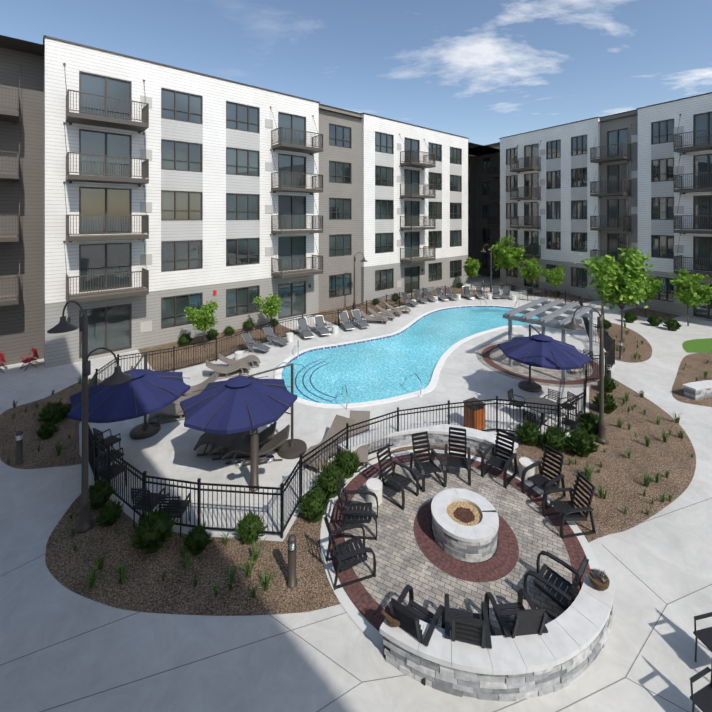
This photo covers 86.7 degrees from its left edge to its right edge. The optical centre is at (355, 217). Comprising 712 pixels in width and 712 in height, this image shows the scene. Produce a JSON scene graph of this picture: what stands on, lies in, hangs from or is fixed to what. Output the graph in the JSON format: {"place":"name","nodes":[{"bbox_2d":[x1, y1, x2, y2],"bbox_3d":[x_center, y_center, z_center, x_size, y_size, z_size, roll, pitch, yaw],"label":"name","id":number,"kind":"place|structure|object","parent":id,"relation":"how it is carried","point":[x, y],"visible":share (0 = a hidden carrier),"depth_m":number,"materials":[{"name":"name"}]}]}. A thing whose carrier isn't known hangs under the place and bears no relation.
{"place":"outdoors","nodes":[
{"label":"outdoors","id":0,"kind":"place"},
{"bbox_2d":[0,274,711,711],"bbox_3d":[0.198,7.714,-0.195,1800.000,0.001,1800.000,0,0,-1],"label":"ground","id":1,"kind":"structure","parent":0,"point":[666,558],"depth_m":6.96,"materials":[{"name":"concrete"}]},
{"bbox_2d":[79,298,616,540],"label":"pool deck","id":2,"kind":"structure","parent":1,"relation":"on","point":[166,451],"depth_m":14.23,"materials":[{"name":"concrete"}]},
{"bbox_2d":[93,428,120,451],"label":"deck chair","id":3,"kind":"object","parent":2,"relation":"on","point":[114,439],"visible":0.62,"depth_m":11.98,"materials":[{"name":"black metal"}]},
{"bbox_2d":[94,457,125,497],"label":"deck chair","id":4,"kind":"object","parent":2,"relation":"on","point":[103,473],"visible":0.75,"depth_m":10.46,"materials":[{"name":"black metal"}]},
{"bbox_2d":[63,352,189,439],"bbox_3d":[-7.184,6.239,12.097,3.419,2.950,3.420,0,0,20],"label":"cantilever umbrella","id":5,"kind":"object","parent":2,"relation":"on","point":[145,391],"visible":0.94,"depth_m":11.46,"materials":[{"name":"blue fabric"}]},
{"bbox_2d":[131,487,164,527],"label":"deck chair","id":6,"kind":"object","parent":2,"relation":"on","point":[147,505],"visible":0.88,"depth_m":9.32,"materials":[{"name":"black metal"}]},
{"bbox_2d":[148,405,184,423],"bbox_3d":[-6.835,7.336,14.574,2.045,0.805,0.720,0,0,-23],"label":"wave lounger","id":7,"kind":"object","parent":2,"relation":"on","point":[173,410],"visible":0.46,"depth_m":14.23,"materials":[{"name":"plastic"}]},
{"bbox_2d":[158,493,189,537],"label":"deck chair","id":8,"kind":"object","parent":2,"relation":"on","point":[175,510],"visible":0.79,"depth_m":9.06,"materials":[{"name":"black metal"}]},
{"bbox_2d":[183,372,216,394],"bbox_3d":[-7.069,7.336,16.245,2.045,0.805,0.720,0,0,-23],"label":"wave lounger","id":9,"kind":"object","parent":2,"relation":"on","point":[212,378],"visible":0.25,"depth_m":16.42,"materials":[{"name":"wicker"}]},
{"bbox_2d":[193,430,249,455],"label":"lounge chair","id":10,"kind":"object","parent":2,"relation":"on","point":[208,438],"visible":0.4,"depth_m":12.36,"materials":[{"name":"wicker"}]},
{"bbox_2d":[205,360,250,378],"bbox_3d":[-6.247,7.336,18.432,2.045,0.805,0.720,0,0,-23],"label":"wave lounger","id":11,"kind":"object","parent":2,"relation":"on","point":[235,367],"visible":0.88,"depth_m":18.35,"materials":[{"name":"wicker"}]},
{"bbox_2d":[218,353,260,369],"bbox_3d":[-5.979,7.336,19.327,2.045,0.805,0.720,0,0,-23],"label":"wave lounger","id":12,"kind":"object","parent":2,"relation":"on","point":[246,359],"visible":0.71,"depth_m":19.29,"materials":[{"name":"wicker"}]},
{"bbox_2d":[177,364,306,458],"bbox_3d":[-3.566,6.239,11.580,3.462,2.950,3.462,0,0,12],"label":"cantilever umbrella","id":13,"kind":"object","parent":2,"relation":"on","point":[239,403],"visible":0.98,"depth_m":11.00,"materials":[{"name":"blue fabric"}]},
{"bbox_2d":[209,421,276,459],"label":"lounge chair","id":14,"kind":"object","parent":2,"relation":"on","point":[225,440],"visible":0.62,"depth_m":12.20,"materials":[{"name":"wicker"}]},
{"bbox_2d":[234,428,273,491],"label":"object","id":15,"kind":"object","parent":2,"relation":"on","point":[254,461],"visible":0.83,"depth_m":10.62,"materials":[{"name":"grey metal"}]},
{"bbox_2d":[222,424,289,464],"bbox_3d":[-3.191,7.336,12.178,2.045,0.805,0.720,0,0,-6],"label":"lounge chair","id":16,"kind":"object","parent":2,"relation":"on","point":[240,445],"visible":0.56,"depth_m":12.02,"materials":[{"name":"wicker"}]},
{"bbox_2d":[241,331,270,353],"bbox_3d":[-5.723,7.198,21.567,1.605,1.055,0.670,0,0,18],"label":"sling lounger","id":17,"kind":"object","parent":2,"relation":"on","point":[248,340],"visible":0.92,"depth_m":21.57,"materials":[{"name":"grey fabric"}]},
{"bbox_2d":[263,325,288,346],"bbox_3d":[-4.844,7.198,22.779,1.605,1.055,0.670,0,0,29],"label":"sling lounger","id":18,"kind":"object","parent":2,"relation":"on","point":[269,332],"visible":0.92,"depth_m":22.81,"materials":[{"name":"grey fabric"}]},
{"bbox_2d":[297,317,313,338],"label":"sling lounger","id":19,"kind":"object","parent":2,"relation":"on","point":[303,326],"visible":0.92,"depth_m":24.53,"materials":[{"name":"grey fabric"}]},
{"bbox_2d":[314,315,330,335],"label":"sling lounger","id":20,"kind":"object","parent":2,"relation":"on","point":[320,324],"visible":0.92,"depth_m":25.13,"materials":[{"name":"grey fabric"}]},
{"bbox_2d":[302,414,354,472],"bbox_3d":[-0.860,7.336,12.240,0.720,0.805,2.045,0,0,29],"label":"wave lounger","id":21,"kind":"object","parent":2,"relation":"on","point":[338,423],"visible":0.69,"depth_m":12.31,"materials":[{"name":"plastic"}]},
{"bbox_2d":[81,285,614,538],"bbox_3d":[5.064,7.069,22.253,33.903,1.290,16.554,0,0,-45],"label":"pool fence","id":22,"kind":"object","parent":2,"relation":"on","point":[609,357],"visible":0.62,"depth_m":12.32,"materials":[{"name":"black metal"}]},
{"bbox_2d":[348,410,369,467],"bbox_3d":[0.072,7.336,12.547,0.720,0.805,2.045,0,0,4],"label":"wave lounger","id":23,"kind":"object","parent":2,"relation":"on","point":[358,416],"visible":0.42,"depth_m":13.01,"materials":[{"name":"plastic"}]},
{"bbox_2d":[275,305,541,407],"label":"swimming pool","id":24,"kind":"structure","parent":2,"relation":"on","point":[377,370],"depth_m":20.52,"materials":[{"name":"liquid"}]},
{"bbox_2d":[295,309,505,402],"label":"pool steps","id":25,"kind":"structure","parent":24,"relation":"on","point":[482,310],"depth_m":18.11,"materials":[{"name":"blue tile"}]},
{"bbox_2d":[463,397,485,429],"bbox_3d":[4.332,7.204,13.810,0.560,0.980,0.560,0,0,-29],"label":"litter bin","id":26,"kind":"object","parent":2,"relation":"on","point":[474,417],"visible":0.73,"depth_m":13.62,"materials":[{"name":"orange wood"}]},
{"bbox_2d":[525,397,556,426],"bbox_3d":[6.932,7.340,14.032,1.220,0.748,1.220,0,0,-18],"label":"dining table","id":27,"kind":"object","parent":2,"relation":"on","point":[539,400],"visible":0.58,"depth_m":14.01,"materials":[{"name":"grey metal"}]},
{"bbox_2d":[498,324,590,392],"bbox_3d":[7.783,6.239,15.768,3.500,2.950,3.500,0,0,-18],"label":"cantilever umbrella","id":28,"kind":"object","parent":2,"relation":"on","point":[541,350],"visible":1,"depth_m":15.13,"materials":[{"name":"blue fabric"}]},
{"bbox_2d":[0,35,711,367],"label":"apartment buildings","id":29,"kind":"structure","parent":1,"relation":"on","point":[210,209],"depth_m":27.07,"materials":[{"name":"white"}]},
{"bbox_2d":[0,64,21,124],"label":"balcony","id":30,"kind":"structure","parent":29,"relation":"attached to","point":[10,116],"depth_m":18.66,"materials":[{"name":"grey metal"}]},
{"bbox_2d":[0,240,21,305],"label":"balcony","id":31,"kind":"structure","parent":29,"relation":"attached to","point":[12,299],"depth_m":18.63,"materials":[{"name":"grey metal"}]},
{"bbox_2d":[0,123,21,182],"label":"balcony","id":32,"kind":"structure","parent":29,"relation":"attached to","point":[14,178],"depth_m":18.61,"materials":[{"name":"grey metal"}]},
{"bbox_2d":[0,182,21,242],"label":"balcony","id":33,"kind":"structure","parent":29,"relation":"attached to","point":[13,239],"depth_m":18.59,"materials":[{"name":"grey metal"}]},
{"bbox_2d":[63,63,148,133],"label":"balcony","id":34,"kind":"structure","parent":29,"relation":"attached to","point":[100,121],"depth_m":19.97,"materials":[{"name":"grey metal"}]},
{"bbox_2d":[63,239,148,303],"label":"balcony","id":35,"kind":"structure","parent":29,"relation":"attached to","point":[106,294],"depth_m":19.97,"materials":[{"name":"grey metal"}]},
{"bbox_2d":[63,122,148,186],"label":"balcony","id":36,"kind":"structure","parent":29,"relation":"attached to","point":[70,178],"depth_m":19.95,"materials":[{"name":"grey metal"}]},
{"bbox_2d":[63,181,148,241],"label":"balcony","id":37,"kind":"structure","parent":29,"relation":"attached to","point":[114,235],"depth_m":19.94,"materials":[{"name":"grey metal"}]},
{"bbox_2d":[270,106,322,154],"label":"balcony","id":38,"kind":"structure","parent":29,"relation":"attached to","point":[313,149],"depth_m":27.55,"materials":[{"name":"grey metal"}]},
{"bbox_2d":[270,233,322,278],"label":"balcony","id":39,"kind":"structure","parent":29,"relation":"attached to","point":[297,273],"depth_m":27.53,"materials":[{"name":"grey metal"}]},
{"bbox_2d":[270,149,322,194],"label":"balcony","id":40,"kind":"structure","parent":29,"relation":"attached to","point":[314,189],"depth_m":27.53,"materials":[{"name":"grey metal"}]},
{"bbox_2d":[270,192,322,234],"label":"balcony","id":41,"kind":"structure","parent":29,"relation":"attached to","point":[281,230],"depth_m":27.43,"materials":[{"name":"grey metal"}]},
{"bbox_2d":[399,134,435,169],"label":"balcony","id":42,"kind":"structure","parent":29,"relation":"attached to","point":[424,165],"depth_m":36.49,"materials":[{"name":"grey metal"}]},
{"bbox_2d":[399,230,435,262],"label":"balcony","id":43,"kind":"structure","parent":29,"relation":"attached to","point":[417,259],"depth_m":36.46,"materials":[{"name":"grey metal"}]},
{"bbox_2d":[399,166,435,199],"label":"balcony","id":44,"kind":"structure","parent":29,"relation":"attached to","point":[427,196],"depth_m":36.46,"materials":[{"name":"grey metal"}]},
{"bbox_2d":[399,198,435,230],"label":"balcony","id":45,"kind":"structure","parent":29,"relation":"attached to","point":[411,227],"depth_m":36.45,"materials":[{"name":"grey metal"}]},
{"bbox_2d":[510,140,541,172],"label":"balcony","id":46,"kind":"structure","parent":29,"relation":"attached to","point":[526,162],"depth_m":39.85,"materials":[{"name":"grey metal"}]},
{"bbox_2d":[510,170,541,200],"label":"balcony","id":47,"kind":"structure","parent":29,"relation":"attached to","point":[526,191],"depth_m":39.79,"materials":[{"name":"grey metal"}]},
{"bbox_2d":[510,199,541,229],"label":"balcony","id":48,"kind":"structure","parent":29,"relation":"attached to","point":[526,222],"depth_m":39.76,"materials":[{"name":"grey metal"}]},
{"bbox_2d":[510,228,541,258],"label":"balcony","id":49,"kind":"structure","parent":29,"relation":"attached to","point":[529,252],"depth_m":39.58,"materials":[{"name":"grey metal"}]},
{"bbox_2d":[590,124,632,164],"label":"balcony","id":50,"kind":"structure","parent":29,"relation":"attached to","point":[612,159],"depth_m":33.07,"materials":[{"name":"grey metal"}]},
{"bbox_2d":[590,160,632,197],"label":"balcony","id":51,"kind":"structure","parent":29,"relation":"attached to","point":[622,193],"depth_m":33.02,"materials":[{"name":"grey metal"}]},
{"bbox_2d":[590,196,632,231],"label":"balcony","id":52,"kind":"structure","parent":29,"relation":"attached to","point":[622,228],"depth_m":32.88,"materials":[{"name":"grey metal"}]},
{"bbox_2d":[673,114,711,154],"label":"balcony","id":53,"kind":"structure","parent":29,"relation":"attached to","point":[677,140],"depth_m":28.28,"materials":[{"name":"grey metal"}]},
{"bbox_2d":[673,154,711,193],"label":"balcony","id":54,"kind":"structure","parent":29,"relation":"attached to","point":[677,181],"depth_m":28.18,"materials":[{"name":"grey metal"}]},
{"bbox_2d":[673,193,711,233],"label":"balcony","id":55,"kind":"structure","parent":29,"relation":"attached to","point":[677,221],"depth_m":28.13,"materials":[{"name":"grey metal"}]},
{"bbox_2d":[673,233,711,277],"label":"balcony","id":56,"kind":"structure","parent":29,"relation":"attached to","point":[677,263],"depth_m":28.26,"materials":[{"name":"grey metal"}]},
{"bbox_2d":[0,284,711,615],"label":"mulch beds","id":57,"kind":"object","parent":1,"relation":"on","point":[142,587],"visible":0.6,"depth_m":9.95,"materials":[{"name":"brown soil"}]},
{"bbox_2d":[14,430,23,464],"bbox_3d":[-10.561,7.212,11.838,0.240,1.005,0.234,0,0,-1],"label":"bollard light","id":58,"kind":"object","parent":57,"relation":"on","point":[19,448],"visible":0.98,"depth_m":11.78,"materials":[{"name":"grey metal"}]},
{"bbox_2d":[35,421,59,439],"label":"yew shrub","id":59,"kind":"object","parent":57,"relation":"on","point":[46,430],"visible":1,"depth_m":13.11,"materials":[{"name":"green plant"}]},
{"bbox_2d":[37,401,68,424],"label":"yew shrub","id":60,"kind":"object","parent":57,"relation":"on","point":[55,412],"visible":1,"depth_m":14.04,"materials":[{"name":"green plant"}]},
{"bbox_2d":[47,300,132,532],"bbox_3d":[-6.608,4.907,9.367,2.338,5.615,0.638,0,0,14],"label":"lamp post","id":61,"kind":"object","parent":57,"relation":"on","point":[118,376],"visible":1,"depth_m":9.35,"materials":[{"name":"brown metal"}]},
{"bbox_2d":[78,478,116,509],"bbox_3d":[-6.871,7.364,10.060,0.800,0.701,0.820,0,0,5],"label":"yew shrub","id":62,"kind":"object","parent":57,"relation":"on","point":[101,493],"visible":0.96,"depth_m":9.99,"materials":[{"name":"green plant"}]},
{"bbox_2d":[95,499,123,526],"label":"yew shrub","id":63,"kind":"object","parent":57,"relation":"on","point":[111,509],"visible":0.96,"depth_m":9.43,"materials":[{"name":"green plant"}]},
{"bbox_2d":[130,507,178,553],"bbox_3d":[-4.709,7.285,8.796,0.970,0.858,1.106,0,0,-13],"label":"yew shrub","id":64,"kind":"object","parent":57,"relation":"on","point":[153,531],"visible":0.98,"depth_m":8.69,"materials":[{"name":"green plant"}]},
{"bbox_2d":[182,521,214,555],"bbox_3d":[-3.662,7.421,8.772,0.686,0.586,0.668,0,0,-32],"label":"yew shrub","id":65,"kind":"object","parent":57,"relation":"on","point":[196,541],"visible":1,"depth_m":8.65,"materials":[{"name":"green plant"}]},
{"bbox_2d":[184,300,218,347],"bbox_3d":[-9.111,6.296,22.134,2.018,2.837,1.768,0,0,-13],"label":"tree","id":66,"kind":"object","parent":57,"relation":"on","point":[203,319],"depth_m":21.95,"materials":[{"name":"green plant"}]},
{"bbox_2d":[233,509,266,544],"bbox_3d":[-2.519,7.378,9.044,0.784,0.672,0.769,0,0,-32],"label":"yew shrub","id":67,"kind":"object","parent":57,"relation":"on","point":[250,527],"visible":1,"depth_m":8.92,"materials":[{"name":"green plant"}]},
{"bbox_2d":[253,293,282,327],"bbox_3d":[-5.903,6.380,25.640,1.966,2.670,2.012,0,0,4],"label":"tree","id":68,"kind":"object","parent":57,"relation":"on","point":[269,309],"depth_m":25.11,"materials":[{"name":"green plant"}]},
{"bbox_2d":[286,534,297,588],"bbox_3d":[-1.348,7.212,7.949,0.240,1.005,0.234,0,0,-1],"label":"bollard light","id":69,"kind":"object","parent":57,"relation":"on","point":[292,582],"visible":1,"depth_m":7.88,"materials":[{"name":"grey metal"}]},
{"bbox_2d":[296,487,328,522],"bbox_3d":[-1.092,7.350,9.755,0.823,0.728,0.938,0,0,5],"label":"yew shrub","id":70,"kind":"object","parent":57,"relation":"on","point":[314,504],"visible":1,"depth_m":9.55,"materials":[{"name":"green plant"}]},
{"bbox_2d":[312,461,346,498],"bbox_3d":[-0.720,7.287,10.582,0.975,0.855,1.000,0,0,18],"label":"yew shrub","id":71,"kind":"object","parent":57,"relation":"on","point":[328,480],"visible":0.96,"depth_m":10.36,"materials":[{"name":"green plant"}]},
{"bbox_2d":[333,447,360,478],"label":"yew shrub","id":72,"kind":"object","parent":57,"relation":"on","point":[348,462],"visible":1,"depth_m":11.16,"materials":[{"name":"green plant"}]},
{"bbox_2d":[519,457,534,482],"bbox_3d":[5.061,7.479,11.174,0.450,0.470,0.450,0,0,-1],"label":"side table","id":73,"kind":"object","parent":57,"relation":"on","point":[524,462],"visible":0.67,"depth_m":11.08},
{"bbox_2d":[513,418,543,446],"bbox_3d":[5.885,7.323,12.929,0.884,0.782,1.008,0,0,-20],"label":"yew shrub","id":74,"kind":"object","parent":57,"relation":"on","point":[528,433],"visible":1,"depth_m":12.72,"materials":[{"name":"green plant"}]},
{"bbox_2d":[542,425,573,452],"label":"yew shrub","id":75,"kind":"object","parent":57,"relation":"on","point":[554,438],"visible":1,"depth_m":12.34,"materials":[{"name":"green plant"}]},
{"bbox_2d":[566,426,599,456],"bbox_3d":[7.319,7.264,12.330,1.050,0.900,1.030,0,0,14],"label":"yew shrub","id":76,"kind":"object","parent":57,"relation":"on","point":[580,441],"visible":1,"depth_m":12.12,"materials":[{"name":"green plant"}]},
{"bbox_2d":[563,306,608,444],"bbox_3d":[7.929,5.382,13.020,1.489,4.665,0.630,0,0,-1],"label":"lamp post","id":77,"kind":"object","parent":57,"relation":"on","point":[573,324],"visible":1,"depth_m":12.94,"materials":[{"name":"grey metal"}]},
{"bbox_2d":[579,410,606,436],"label":"yew shrub","id":78,"kind":"object","parent":57,"relation":"on","point":[589,422],"visible":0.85,"depth_m":13.27,"materials":[{"name":"green plant"}]},
{"bbox_2d":[591,391,618,413],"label":"yew shrub","id":79,"kind":"object","parent":57,"relation":"on","point":[610,406],"visible":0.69,"depth_m":14.79,"materials":[{"name":"green plant"}]},
{"bbox_2d":[574,245,654,339],"bbox_3d":[15.934,4.712,23.960,4.423,6.007,4.526,0,0,-5],"label":"tree","id":80,"kind":"object","parent":57,"relation":"on","point":[616,282],"visible":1,"depth_m":22.74,"materials":[{"name":"green plant"}]},
{"bbox_2d":[635,271,664,316],"bbox_3d":[22.362,5.844,28.990,2.931,3.741,2.147,0,0,-18],"label":"tree","id":81,"kind":"object","parent":57,"relation":"on","point":[653,282],"visible":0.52,"depth_m":28.66,"materials":[{"name":"green plant"}]},
{"bbox_2d":[338,423,517,462],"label":"seat wall","id":82,"kind":"structure","parent":1,"relation":"on","point":[479,441],"depth_m":12.58,"materials":[{"name":"stone"}]},
{"bbox_2d":[320,341,604,648],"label":"paver circles","id":83,"kind":"object","parent":1,"relation":"on","point":[406,548],"visible":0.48,"depth_m":8.87,"materials":[{"name":"concrete"}]},
{"bbox_2d":[323,515,375,589],"bbox_3d":[-0.163,7.158,8.274,1.004,1.118,0.755,0,0,-18],"label":"rocking chair","id":84,"kind":"object","parent":83,"relation":"on","point":[349,554],"visible":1,"depth_m":8.08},
{"bbox_2d":[336,474,377,540],"bbox_3d":[0.042,7.158,9.399,1.004,1.118,0.755,0,0,5],"label":"rocking chair","id":85,"kind":"object","parent":83,"relation":"on","point":[365,513],"visible":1,"depth_m":9.25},
{"bbox_2d":[366,478,381,505],"bbox_3d":[0.492,7.479,10.267,0.450,0.470,0.450,0,0,-1],"label":"side table","id":86,"kind":"object","parent":83,"relation":"on","point":[374,485],"visible":0.83,"depth_m":10.12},
{"bbox_2d":[377,444,418,509],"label":"rocking chair","id":87,"kind":"object","parent":83,"relation":"on","point":[397,482],"visible":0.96,"depth_m":10.52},
{"bbox_2d":[389,584,444,685],"bbox_3d":[1.077,7.158,6.769,0.755,1.118,1.004,0,0,35],"label":"rocking chair","id":88,"kind":"object","parent":83,"relation":"on","point":[408,616],"visible":0.67,"depth_m":6.52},
{"bbox_2d":[409,431,446,491],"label":"rocking chair","id":89,"kind":"object","parent":83,"relation":"on","point":[427,467],"visible":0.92,"depth_m":11.29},
{"bbox_2d":[444,427,470,485],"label":"chair","id":90,"kind":"object","parent":83,"relation":"on","point":[454,461],"visible":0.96,"depth_m":11.60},
{"bbox_2d":[431,488,498,561],"bbox_3d":[2.631,7.434,9.173,1.577,0.560,1.578,0,0,-1],"label":"fire pit","id":91,"kind":"object","parent":83,"relation":"on","point":[465,524],"visible":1,"depth_m":8.84,"materials":[{"name":"stone"}]},
{"bbox_2d":[444,593,491,648],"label":"rocking chair","id":92,"kind":"object","parent":83,"relation":"on","point":[468,627],"visible":0.65,"depth_m":6.31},
{"bbox_2d":[380,573,613,701],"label":"seat wall","id":93,"kind":"structure","parent":83,"relation":"on","point":[564,652],"depth_m":6.25,"materials":[{"name":"stone"}]},
{"bbox_2d":[384,600,401,626],"bbox_3d":[0.680,7.034,6.690,0.360,0.260,0.356,0,0,-1],"label":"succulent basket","id":94,"kind":"object","parent":93,"relation":"on","point":[392,622],"visible":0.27,"depth_m":6.59,"materials":[{"name":"brown wicker"}]},
{"bbox_2d":[588,568,609,590],"bbox_3d":[4.717,7.035,7.331,0.360,0.259,0.351,0,0,-1],"label":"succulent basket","id":95,"kind":"object","parent":93,"relation":"on","point":[599,580],"visible":1,"depth_m":7.29,"materials":[{"name":"brown wicker"}]},
{"bbox_2d":[481,428,517,488],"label":"rocking chair","id":96,"kind":"object","parent":83,"relation":"on","point":[501,464],"visible":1,"depth_m":11.39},
{"bbox_2d":[484,589,547,637],"bbox_3d":[2.888,7.158,6.787,0.755,1.118,1.004,0,0,-6],"label":"rocking chair","id":97,"kind":"object","parent":83,"relation":"on","point":[520,621],"visible":0.81,"depth_m":6.49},
{"bbox_2d":[521,445,565,509],"bbox_3d":[5.237,7.158,10.496,1.004,1.118,0.755,0,0,-31],"label":"rocking chair","id":98,"kind":"object","parent":83,"relation":"on","point":[542,481],"visible":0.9,"depth_m":10.55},
{"bbox_2d":[503,297,598,381],"bbox_3d":[10.598,6.311,20.374,5.534,2.805,3.227,0,0,-45],"label":"pergola","id":99,"kind":"object","parent":83,"relation":"on","point":[528,315],"visible":0.85,"depth_m":19.79,"materials":[{"name":"white wood"}]},
{"bbox_2d":[523,550,588,619],"bbox_3d":[3.992,7.158,7.508,0.755,1.118,1.004,0,0,-43],"label":"rocking chair","id":100,"kind":"object","parent":83,"relation":"on","point":[567,598],"visible":0.94,"depth_m":7.47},
{"bbox_2d":[542,471,595,538],"bbox_3d":[5.363,7.158,9.480,1.004,1.118,0.755,0,0,-10],"label":"rocking chair","id":101,"kind":"object","parent":83,"relation":"on","point":[568,510],"visible":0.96,"depth_m":9.41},
{"bbox_2d":[462,257,480,287],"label":"tree","id":102,"kind":"object","parent":1,"relation":"on","point":[472,267],"depth_m":40.76,"materials":[{"name":"green plant"}]},
{"bbox_2d":[488,234,524,285],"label":"corner tree","id":103,"kind":"object","parent":1,"relation":"on","point":[506,258],"visible":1,"depth_m":40.10,"materials":[{"name":"green plant"}]},
{"bbox_2d":[518,258,541,289],"bbox_3d":[17.854,5.887,38.430,2.687,3.655,2.175,0,0,-41],"label":"tree","id":104,"kind":"object","parent":1,"relation":"on","point":[531,272],"depth_m":38.00,"materials":[{"name":"green plant"}]},
{"bbox_2d":[538,264,565,297],"bbox_3d":[18.715,6.078,35.819,2.329,3.274,2.040,0,0,3],"label":"tree","id":105,"kind":"object","parent":1,"relation":"on","point":[555,277],"depth_m":35.57,"materials":[{"name":"green plant"}]},
{"bbox_2d":[669,268,711,325],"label":"tree","id":106,"kind":"object","parent":1,"relation":"on","point":[687,290],"visible":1,"depth_m":26.30,"materials":[{"name":"green plant"}]},
{"bbox_2d":[682,338,711,352],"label":"lawn patch","id":107,"kind":"object","parent":1,"relation":"on","point":[698,346],"visible":0.86,"depth_m":22.66,"materials":[{"name":"green plant"}]},
{"bbox_2d":[690,663,711,711],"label":"patio chair","id":108,"kind":"object","parent":1,"relation":"on","point":[701,699],"visible":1,"depth_m":5.69,"materials":[{"name":"black metal"}]},
{"bbox_2d":[693,612,711,661],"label":"patio chair","id":109,"kind":"object","parent":1,"relation":"on","point":[704,636],"visible":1,"depth_m":6.54,"materials":[{"name":"black metal"}]},
{"bbox_2d":[0,0,711,145],"label":"sky","id":110,"kind":"structure","parent":0,"point":[484,72],"materials":[{"name":"blue"}]},
{"bbox_2d":[682,380,711,399],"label":"seat wall","id":111,"kind":"structure","parent":0,"point":[697,390],"depth_m":16.10,"materials":[{"name":"stone"}]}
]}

